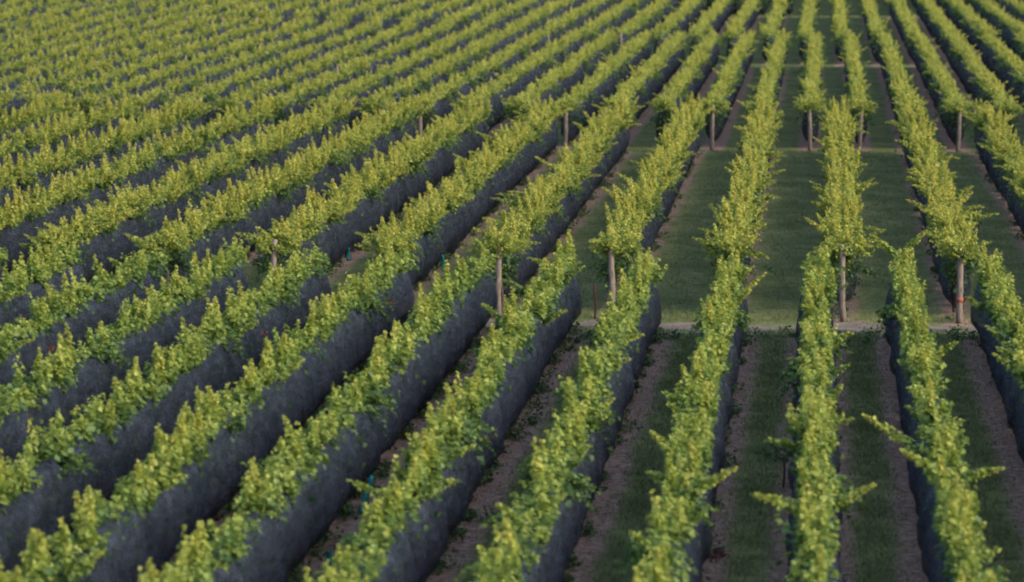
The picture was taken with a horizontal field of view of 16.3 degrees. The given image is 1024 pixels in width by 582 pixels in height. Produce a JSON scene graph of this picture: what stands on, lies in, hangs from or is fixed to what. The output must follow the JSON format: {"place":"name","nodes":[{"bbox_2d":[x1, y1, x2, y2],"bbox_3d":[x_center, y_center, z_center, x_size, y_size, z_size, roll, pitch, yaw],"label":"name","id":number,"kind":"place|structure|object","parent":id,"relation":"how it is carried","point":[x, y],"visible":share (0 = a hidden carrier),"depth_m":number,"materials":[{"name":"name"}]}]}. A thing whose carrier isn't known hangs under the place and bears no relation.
{"place":"outdoors","nodes":[
{"label":"outdoors","id":0,"kind":"place"},
{"bbox_2d":[13,0,1023,581],"bbox_3d":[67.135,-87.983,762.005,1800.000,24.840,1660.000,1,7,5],"label":"ground","id":1,"kind":"structure","parent":0,"point":[881,136],"depth_m":95.79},
{"bbox_2d":[0,90,79,140],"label":"vine row","id":2,"kind":"object","parent":1,"relation":"on","point":[21,118],"visible":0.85,"depth_m":152.37,"materials":[{"name":"green plant"}]},
{"bbox_2d":[0,234,85,322],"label":"vine row","id":3,"kind":"object","parent":1,"relation":"on","point":[39,269],"visible":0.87,"depth_m":90.30,"materials":[{"name":"green plant"}]},
{"bbox_2d":[0,262,84,330],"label":"bird net","id":4,"kind":"object","parent":3,"relation":"attached to","point":[21,304],"visible":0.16,"depth_m":89.18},
{"bbox_2d":[0,9,88,39],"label":"vine row","id":5,"kind":"object","parent":1,"relation":"on","point":[74,15],"visible":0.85,"depth_m":220.95,"materials":[{"name":"green plant"}]},
{"bbox_2d":[0,9,115,53],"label":"vine row","id":6,"kind":"object","parent":1,"relation":"on","point":[65,28],"visible":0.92,"depth_m":212.69,"materials":[{"name":"green plant"}]},
{"bbox_2d":[0,115,135,167],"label":"bird net","id":7,"kind":"object","parent":1,"relation":"on","point":[96,129],"visible":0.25,"depth_m":143.12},
{"bbox_2d":[0,92,142,159],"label":"vine row","id":8,"kind":"object","parent":1,"relation":"on","point":[31,138],"visible":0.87,"depth_m":143.61,"materials":[{"name":"green plant"}]},
{"bbox_2d":[0,12,152,63],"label":"vine row","id":9,"kind":"object","parent":1,"relation":"on","point":[128,21],"visible":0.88,"depth_m":207.91,"materials":[{"name":"green plant"}]},
{"bbox_2d":[0,240,172,383],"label":"vine row","id":10,"kind":"object","parent":1,"relation":"on","point":[43,316],"visible":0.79,"depth_m":84.77,"materials":[{"name":"green plant"}]},
{"bbox_2d":[0,264,166,402],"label":"bird net","id":11,"kind":"object","parent":10,"relation":"hanging from","point":[105,313],"visible":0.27,"depth_m":84.14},
{"bbox_2d":[0,9,190,78],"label":"vine row","id":12,"kind":"object","parent":1,"relation":"on","point":[72,47],"visible":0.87,"depth_m":199.67,"materials":[{"name":"green plant"}]},
{"bbox_2d":[0,9,217,90],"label":"vine row","id":13,"kind":"object","parent":1,"relation":"on","point":[180,26],"visible":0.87,"depth_m":195.32,"materials":[{"name":"green plant"}]},
{"bbox_2d":[0,94,224,204],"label":"vine row","id":14,"kind":"object","parent":1,"relation":"on","point":[24,171],"visible":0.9,"depth_m":133.35,"materials":[{"name":"green plant"}]},
{"bbox_2d":[0,115,204,213],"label":"bird net","id":15,"kind":"object","parent":14,"relation":"hanging from","point":[4,191],"visible":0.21,"depth_m":133.62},
{"bbox_2d":[0,20,247,116],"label":"bird net","id":16,"kind":"object","parent":1,"relation":"on","point":[17,103],"visible":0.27,"depth_m":180.94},
{"bbox_2d":[0,235,249,442],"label":"vine row","id":17,"kind":"object","parent":1,"relation":"on","point":[65,360],"visible":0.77,"depth_m":78.15,"materials":[{"name":"green plant"}]},
{"bbox_2d":[0,262,248,469],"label":"bird net","id":18,"kind":"object","parent":17,"relation":"hanging from","point":[87,384],"visible":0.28,"depth_m":75.85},
{"bbox_2d":[0,11,256,117],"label":"vine row","id":19,"kind":"object","parent":1,"relation":"on","point":[6,97],"visible":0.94,"depth_m":187.79,"materials":[{"name":"green plant"}]},
{"bbox_2d":[0,115,275,272],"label":"bird net","id":20,"kind":"object","parent":1,"relation":"on","point":[12,240],"visible":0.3,"depth_m":118.09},
{"bbox_2d":[0,92,279,272],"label":"vine row","id":21,"kind":"object","parent":1,"relation":"on","point":[36,205],"visible":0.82,"depth_m":124.75,"materials":[{"name":"green plant"}]},
{"bbox_2d":[17,13,284,110],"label":"vine row","id":22,"kind":"object","parent":1,"relation":"on","point":[188,50],"visible":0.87,"depth_m":185.81,"materials":[{"name":"green plant"}]},
{"bbox_2d":[46,22,280,116],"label":"bird net","id":23,"kind":"object","parent":1,"relation":"on","point":[127,78],"visible":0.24,"depth_m":188.85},
{"bbox_2d":[0,241,336,553],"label":"vine row","id":24,"kind":"object","parent":1,"relation":"on","point":[187,352],"visible":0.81,"depth_m":70.66,"materials":[{"name":"green plant"}]},
{"bbox_2d":[0,270,331,580],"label":"bird net","id":25,"kind":"object","parent":24,"relation":"hanging from","point":[28,510],"visible":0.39,"depth_m":67.12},
{"bbox_2d":[19,96,361,274],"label":"vine row","id":26,"kind":"object","parent":1,"relation":"on","point":[102,218],"visible":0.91,"depth_m":119.07,"materials":[{"name":"green plant"}]},
{"bbox_2d":[72,15,317,115],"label":"vine row","id":27,"kind":"object","parent":1,"relation":"on","point":[87,100],"visible":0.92,"depth_m":185.57,"materials":[{"name":"green plant"}]},
{"bbox_2d":[88,23,314,113],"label":"bird net","id":28,"kind":"object","parent":27,"relation":"hanging from","point":[152,84],"visible":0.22,"depth_m":185.09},
{"bbox_2d":[0,239,419,581],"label":"vine row","id":29,"kind":"object","parent":1,"relation":"on","point":[190,434],"visible":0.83,"depth_m":62.73,"materials":[{"name":"green plant"}]},
{"bbox_2d":[52,272,414,581],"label":"bird net","id":30,"kind":"object","parent":29,"relation":"on","point":[213,493],"visible":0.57,"depth_m":66.01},
{"bbox_2d":[77,118,346,283],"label":"bird net","id":31,"kind":"object","parent":1,"relation":"on","point":[102,248],"visible":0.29,"depth_m":112.88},
{"bbox_2d":[117,14,349,122],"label":"vine row","id":32,"kind":"object","parent":1,"relation":"on","point":[199,76],"visible":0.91,"depth_m":185.76,"materials":[{"name":"green plant"}]},
{"bbox_2d":[136,24,347,120],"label":"bird net","id":33,"kind":"object","parent":1,"relation":"on","point":[155,105],"visible":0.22,"depth_m":185.11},
{"bbox_2d":[162,17,382,119],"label":"vine row","id":34,"kind":"object","parent":1,"relation":"on","point":[289,58],"visible":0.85,"depth_m":185.68,"materials":[{"name":"green plant"}]},
{"bbox_2d":[192,26,380,127],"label":"bird net","id":35,"kind":"object","parent":34,"relation":"hanging from","point":[233,87],"visible":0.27,"depth_m":184.58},
{"bbox_2d":[123,93,427,285],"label":"vine row","id":36,"kind":"object","parent":1,"relation":"on","point":[298,171],"visible":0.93,"depth_m":116.72,"materials":[{"name":"green plant"}]},
{"bbox_2d":[165,115,415,285],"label":"bird net","id":37,"kind":"object","parent":36,"relation":"hanging from","point":[263,216],"visible":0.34,"depth_m":116.60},
{"bbox_2d":[209,19,417,118],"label":"vine row","id":38,"kind":"object","parent":1,"relation":"on","point":[259,86],"visible":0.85,"depth_m":184.05,"materials":[{"name":"green plant"}]},
{"bbox_2d":[137,246,496,581],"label":"vine row","id":39,"kind":"object","parent":1,"relation":"on","point":[194,561],"visible":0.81,"depth_m":62.33,"materials":[{"name":"green plant"}]},
{"bbox_2d":[199,267,496,581],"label":"bird net","id":40,"kind":"object","parent":39,"relation":"hanging from","point":[282,547],"visible":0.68,"depth_m":65.67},
{"bbox_2d":[234,30,414,112],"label":"bird net","id":41,"kind":"object","parent":1,"relation":"on","point":[330,68],"visible":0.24,"depth_m":188.81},
{"bbox_2d":[273,21,452,124],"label":"vine row","id":42,"kind":"object","parent":1,"relation":"on","point":[358,64],"visible":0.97,"depth_m":182.44,"materials":[{"name":"green plant"}]},
{"bbox_2d":[275,31,447,128],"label":"bird net","id":43,"kind":"object","parent":42,"relation":"hanging from","point":[297,108],"visible":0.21,"depth_m":181.78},
{"bbox_2d":[236,96,493,281],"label":"vine row","id":44,"kind":"object","parent":1,"relation":"on","point":[404,158],"visible":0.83,"depth_m":116.34,"materials":[{"name":"green plant"}]},
{"bbox_2d":[276,120,488,273],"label":"bird net","id":45,"kind":"object","parent":44,"relation":"hanging from","point":[339,242],"visible":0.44,"depth_m":120.77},
{"bbox_2d":[306,19,483,108],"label":"vine row","id":46,"kind":"object","parent":1,"relation":"on","point":[384,71],"visible":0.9,"depth_m":185.08,"materials":[{"name":"green plant"}]},
{"bbox_2d":[343,34,481,130],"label":"bird net","id":47,"kind":"object","parent":1,"relation":"on","point":[353,114],"visible":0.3,"depth_m":180.76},
{"bbox_2d":[356,23,517,117],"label":"vine row","id":48,"kind":"object","parent":1,"relation":"on","point":[423,76],"visible":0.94,"depth_m":183.04,"materials":[{"name":"green plant"}]},
{"bbox_2d":[372,34,515,115],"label":"bird net","id":49,"kind":"object","parent":48,"relation":"hanging from","point":[493,50],"visible":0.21,"depth_m":195.94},
{"bbox_2d":[302,228,585,581],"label":"vine row","id":50,"kind":"object","parent":1,"relation":"on","point":[423,459],"visible":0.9,"depth_m":63.64,"materials":[{"name":"green plant"}]},
{"bbox_2d":[354,269,581,581],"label":"bird net","id":51,"kind":"object","parent":50,"relation":"hanging from","point":[412,558],"visible":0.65,"depth_m":65.42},
{"bbox_2d":[354,93,569,286],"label":"vine row","id":52,"kind":"object","parent":1,"relation":"on","point":[455,192],"visible":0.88,"depth_m":116.14,"materials":[{"name":"green plant"}]},
{"bbox_2d":[427,0,518,34],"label":"vine row","id":53,"kind":"object","parent":1,"relation":"on","point":[484,5],"visible":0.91,"depth_m":245.17,"materials":[{"name":"green plant"}]},
{"bbox_2d":[403,25,551,128],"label":"vine row","id":54,"kind":"object","parent":1,"relation":"on","point":[457,81],"visible":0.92,"depth_m":181.86,"materials":[{"name":"green plant"}]},
{"bbox_2d":[404,119,557,285],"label":"bird net","id":55,"kind":"object","parent":1,"relation":"on","point":[463,221],"visible":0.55,"depth_m":119.78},
{"bbox_2d":[422,36,548,136],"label":"bird net","id":56,"kind":"object","parent":1,"relation":"on","point":[443,107],"visible":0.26,"depth_m":178.11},
{"bbox_2d":[3,147,1023,581],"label":"weeds","id":57,"kind":"object","parent":1,"relation":"on","point":[347,507],"visible":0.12,"depth_m":81.29,"materials":[{"name":"green plant"}]},
{"bbox_2d":[449,27,588,121],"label":"vine row","id":58,"kind":"object","parent":1,"relation":"on","point":[529,63],"visible":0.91,"depth_m":185.73,"materials":[{"name":"green plant"}]},
{"bbox_2d":[477,39,582,131],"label":"bird net","id":59,"kind":"object","parent":1,"relation":"on","point":[496,103],"visible":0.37,"depth_m":180.56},
{"bbox_2d":[503,0,578,35],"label":"vine row","id":60,"kind":"object","parent":1,"relation":"on","point":[533,15],"visible":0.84,"depth_m":250.40,"materials":[{"name":"green plant"}]},
{"bbox_2d":[461,91,644,312],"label":"vine row","id":61,"kind":"object","parent":1,"relation":"on","point":[538,204],"visible":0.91,"depth_m":112.43,"materials":[{"name":"green plant"}]},
{"bbox_2d":[494,125,629,299],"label":"bird net","id":62,"kind":"object","parent":61,"relation":"hanging from","point":[527,268],"visible":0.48,"depth_m":116.36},
{"bbox_2d":[493,26,619,123],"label":"vine row","id":63,"kind":"object","parent":1,"relation":"on","point":[564,70],"visible":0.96,"depth_m":181.30,"materials":[{"name":"green plant"}]},
{"bbox_2d":[454,247,667,581],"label":"vine row","id":64,"kind":"object","parent":1,"relation":"on","point":[585,409],"visible":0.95,"depth_m":61.81,"materials":[{"name":"green plant"}]},
{"bbox_2d":[501,282,661,581],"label":"bird net","id":65,"kind":"object","parent":64,"relation":"hanging from","point":[554,559],"visible":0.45,"depth_m":65.80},
{"bbox_2d":[515,41,616,116],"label":"bird net","id":66,"kind":"object","parent":1,"relation":"on","point":[572,80],"visible":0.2,"depth_m":191.37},
{"bbox_2d":[539,0,618,40],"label":"vine row","id":67,"kind":"object","parent":1,"relation":"on","point":[570,17],"visible":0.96,"depth_m":249.14,"materials":[{"name":"green plant"}]},
{"bbox_2d":[547,29,651,129],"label":"vine row","id":68,"kind":"object","parent":1,"relation":"on","point":[603,71],"visible":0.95,"depth_m":182.06,"materials":[{"name":"green plant"}]},
{"bbox_2d":[561,42,650,142],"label":"bird net","id":69,"kind":"object","parent":1,"relation":"on","point":[590,109],"visible":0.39,"depth_m":177.76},
{"bbox_2d":[581,0,653,43],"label":"vine row","id":70,"kind":"object","parent":1,"relation":"on","point":[592,27],"visible":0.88,"depth_m":252.51,"materials":[{"name":"green plant"}]},
{"bbox_2d":[614,0,673,43],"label":"vine row","id":71,"kind":"object","parent":1,"relation":"on","point":[649,12],"visible":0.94,"depth_m":254.36,"materials":[{"name":"green plant"}]},
{"bbox_2d":[599,30,690,126],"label":"vine row","id":72,"kind":"object","parent":1,"relation":"on","point":[645,70],"visible":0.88,"depth_m":185.58,"materials":[{"name":"green plant"}]},
{"bbox_2d":[612,43,684,128],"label":"bird net","id":73,"kind":"object","parent":1,"relation":"on","point":[654,85],"visible":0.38,"depth_m":191.44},
{"bbox_2d":[588,91,714,301],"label":"vine row","id":74,"kind":"object","parent":1,"relation":"on","point":[659,172],"visible":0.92,"depth_m":112.14,"materials":[{"name":"green plant"}]},
{"bbox_2d":[605,127,701,300],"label":"bird net","id":75,"kind":"object","parent":74,"relation":"hanging from","point":[649,233],"visible":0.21,"depth_m":119.92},
{"bbox_2d":[649,0,706,44],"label":"vine row","id":76,"kind":"object","parent":1,"relation":"on","point":[669,23],"visible":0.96,"depth_m":253.03,"materials":[{"name":"green plant"}]},
{"bbox_2d":[644,27,726,132],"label":"vine row","id":77,"kind":"object","parent":1,"relation":"on","point":[693,64],"visible":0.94,"depth_m":176.93,"materials":[{"name":"green plant"}]},
{"bbox_2d":[656,44,719,142],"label":"bird net","id":78,"kind":"object","parent":1,"relation":"on","point":[706,69],"visible":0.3,"depth_m":188.32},
{"bbox_2d":[612,249,766,581],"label":"vine row","id":79,"kind":"object","parent":1,"relation":"on","point":[677,510],"visible":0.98,"depth_m":61.57,"materials":[{"name":"green plant"}]},
{"bbox_2d":[644,282,747,581],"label":"bird net","id":80,"kind":"object","parent":1,"relation":"on","point":[698,554],"visible":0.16,"depth_m":67.72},
{"bbox_2d":[685,0,734,52],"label":"vine row","id":81,"kind":"object","parent":1,"relation":"on","point":[703,25],"visible":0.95,"depth_m":249.47,"materials":[{"name":"green plant"}]},
{"bbox_2d":[702,28,759,130],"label":"vine row","id":82,"kind":"object","parent":1,"relation":"on","point":[728,78],"visible":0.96,"depth_m":179.03,"materials":[{"name":"green plant"}]},
{"bbox_2d":[692,95,785,279],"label":"vine row","id":83,"kind":"object","parent":1,"relation":"on","point":[737,220],"visible":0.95,"depth_m":112.51,"materials":[{"name":"green plant"}]},
{"bbox_2d":[720,0,763,52],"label":"vine row","id":84,"kind":"object","parent":1,"relation":"on","point":[747,9],"visible":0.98,"depth_m":249.43,"materials":[{"name":"green plant"}]},
{"bbox_2d":[742,28,795,124],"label":"vine row","id":85,"kind":"object","parent":1,"relation":"on","point":[771,71],"visible":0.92,"depth_m":184.10,"materials":[{"name":"green plant"}]},
{"bbox_2d":[757,0,790,51],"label":"vine row","id":86,"kind":"object","parent":1,"relation":"on","point":[774,17],"visible":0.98,"depth_m":245.09,"materials":[{"name":"green plant"}]},
{"bbox_2d":[789,0,820,53],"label":"vine row","id":87,"kind":"object","parent":1,"relation":"on","point":[804,29],"visible":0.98,"depth_m":246.97,"materials":[{"name":"green plant"}]},
{"bbox_2d":[790,31,829,132],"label":"vine row","id":88,"kind":"object","parent":1,"relation":"on","point":[813,94],"visible":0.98,"depth_m":175.13,"materials":[{"name":"green plant"}]},
{"bbox_2d":[750,245,876,581],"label":"vine row","id":89,"kind":"object","parent":1,"relation":"on","point":[823,493],"visible":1,"depth_m":63.20,"materials":[{"name":"green plant"}]},
{"bbox_2d":[785,284,844,581],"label":"bird net","id":90,"kind":"object","parent":1,"relation":"on","point":[835,460],"visible":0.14,"depth_m":64.38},
{"bbox_2d":[805,94,885,305],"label":"vine row","id":91,"kind":"object","parent":1,"relation":"on","point":[839,205],"visible":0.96,"depth_m":110.34,"materials":[{"name":"green plant"}]},
{"bbox_2d":[838,30,876,134],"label":"vine row","id":92,"kind":"object","parent":1,"relation":"on","point":[854,69],"visible":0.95,"depth_m":175.91,"materials":[{"name":"green plant"}]},
{"bbox_2d":[856,0,892,53],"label":"vine row","id":93,"kind":"object","parent":1,"relation":"on","point":[875,24],"visible":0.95,"depth_m":249.13,"materials":[{"name":"green plant"}]},
{"bbox_2d":[874,29,927,125],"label":"vine row","id":94,"kind":"object","parent":1,"relation":"on","point":[899,85],"visible":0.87,"depth_m":179.25,"materials":[{"name":"green plant"}]},
{"bbox_2d":[899,130,970,307],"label":"bird net","id":95,"kind":"object","parent":1,"relation":"on","point":[944,283],"visible":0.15,"depth_m":100.97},
{"bbox_2d":[861,229,1011,581],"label":"vine row","id":96,"kind":"object","parent":1,"relation":"on","point":[949,478],"visible":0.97,"depth_m":63.28,"materials":[{"name":"green plant"}]},
{"bbox_2d":[885,283,982,581],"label":"bird net","id":97,"kind":"object","parent":96,"relation":"hanging from","point":[928,541],"visible":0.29,"depth_m":63.54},
{"bbox_2d":[912,46,964,145],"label":"bird net","id":98,"kind":"object","parent":1,"relation":"on","point":[918,61],"visible":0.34,"depth_m":175.60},
{"bbox_2d":[907,30,974,132],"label":"vine row","id":99,"kind":"object","parent":1,"relation":"on","point":[933,66],"visible":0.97,"depth_m":174.50,"materials":[{"name":"green plant"}]},
{"bbox_2d":[885,94,998,312],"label":"vine row","id":100,"kind":"object","parent":1,"relation":"on","point":[950,231],"visible":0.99,"depth_m":109.12,"materials":[{"name":"green plant"}]},
{"bbox_2d":[941,0,1000,45],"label":"vine row","id":101,"kind":"object","parent":1,"relation":"on","point":[958,8],"visible":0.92,"depth_m":251.48,"materials":[{"name":"green plant"}]},
{"bbox_2d":[947,43,1014,134],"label":"bird net","id":102,"kind":"object","parent":1,"relation":"on","point":[962,73],"visible":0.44,"depth_m":194.82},
{"bbox_2d":[944,31,1023,130],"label":"vine row","id":103,"kind":"object","parent":1,"relation":"on","point":[990,85],"visible":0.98,"depth_m":173.99,"materials":[{"name":"green plant"}]},
{"bbox_2d":[954,98,1023,212],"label":"vine row","id":104,"kind":"object","parent":1,"relation":"on","point":[1005,149],"visible":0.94,"depth_m":133.50,"materials":[{"name":"green plant"}]},
{"bbox_2d":[964,240,1023,415],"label":"vine row","id":105,"kind":"object","parent":1,"relation":"on","point":[1003,306],"visible":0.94,"depth_m":82.11,"materials":[{"name":"green plant"}]},
{"bbox_2d":[970,280,1023,462],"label":"bird net","id":106,"kind":"object","parent":105,"relation":"hanging from","point":[1010,391],"visible":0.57,"depth_m":78.02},
{"bbox_2d":[970,0,1023,48],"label":"vine row","id":107,"kind":"object","parent":1,"relation":"on","point":[995,10],"visible":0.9,"depth_m":259.15,"materials":[{"name":"green plant"}]},
{"bbox_2d":[974,128,1023,233],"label":"bird net","id":108,"kind":"object","parent":1,"relation":"on","point":[1015,208],"visible":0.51,"depth_m":132.08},
{"bbox_2d":[977,32,1023,97],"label":"vine row","id":109,"kind":"object","parent":1,"relation":"on","point":[1008,57],"visible":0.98,"depth_m":197.54,"materials":[{"name":"green plant"}]},
{"bbox_2d":[980,42,1023,111],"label":"bird net","id":110,"kind":"object","parent":1,"relation":"on","point":[991,63],"visible":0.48,"depth_m":199.48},
{"bbox_2d":[219,148,1023,581],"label":"grass","id":111,"kind":"structure","parent":0,"point":[863,356],"depth_m":80.92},
{"bbox_2d":[407,319,976,332],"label":"path","id":112,"kind":"structure","parent":0,"point":[846,326],"depth_m":95.25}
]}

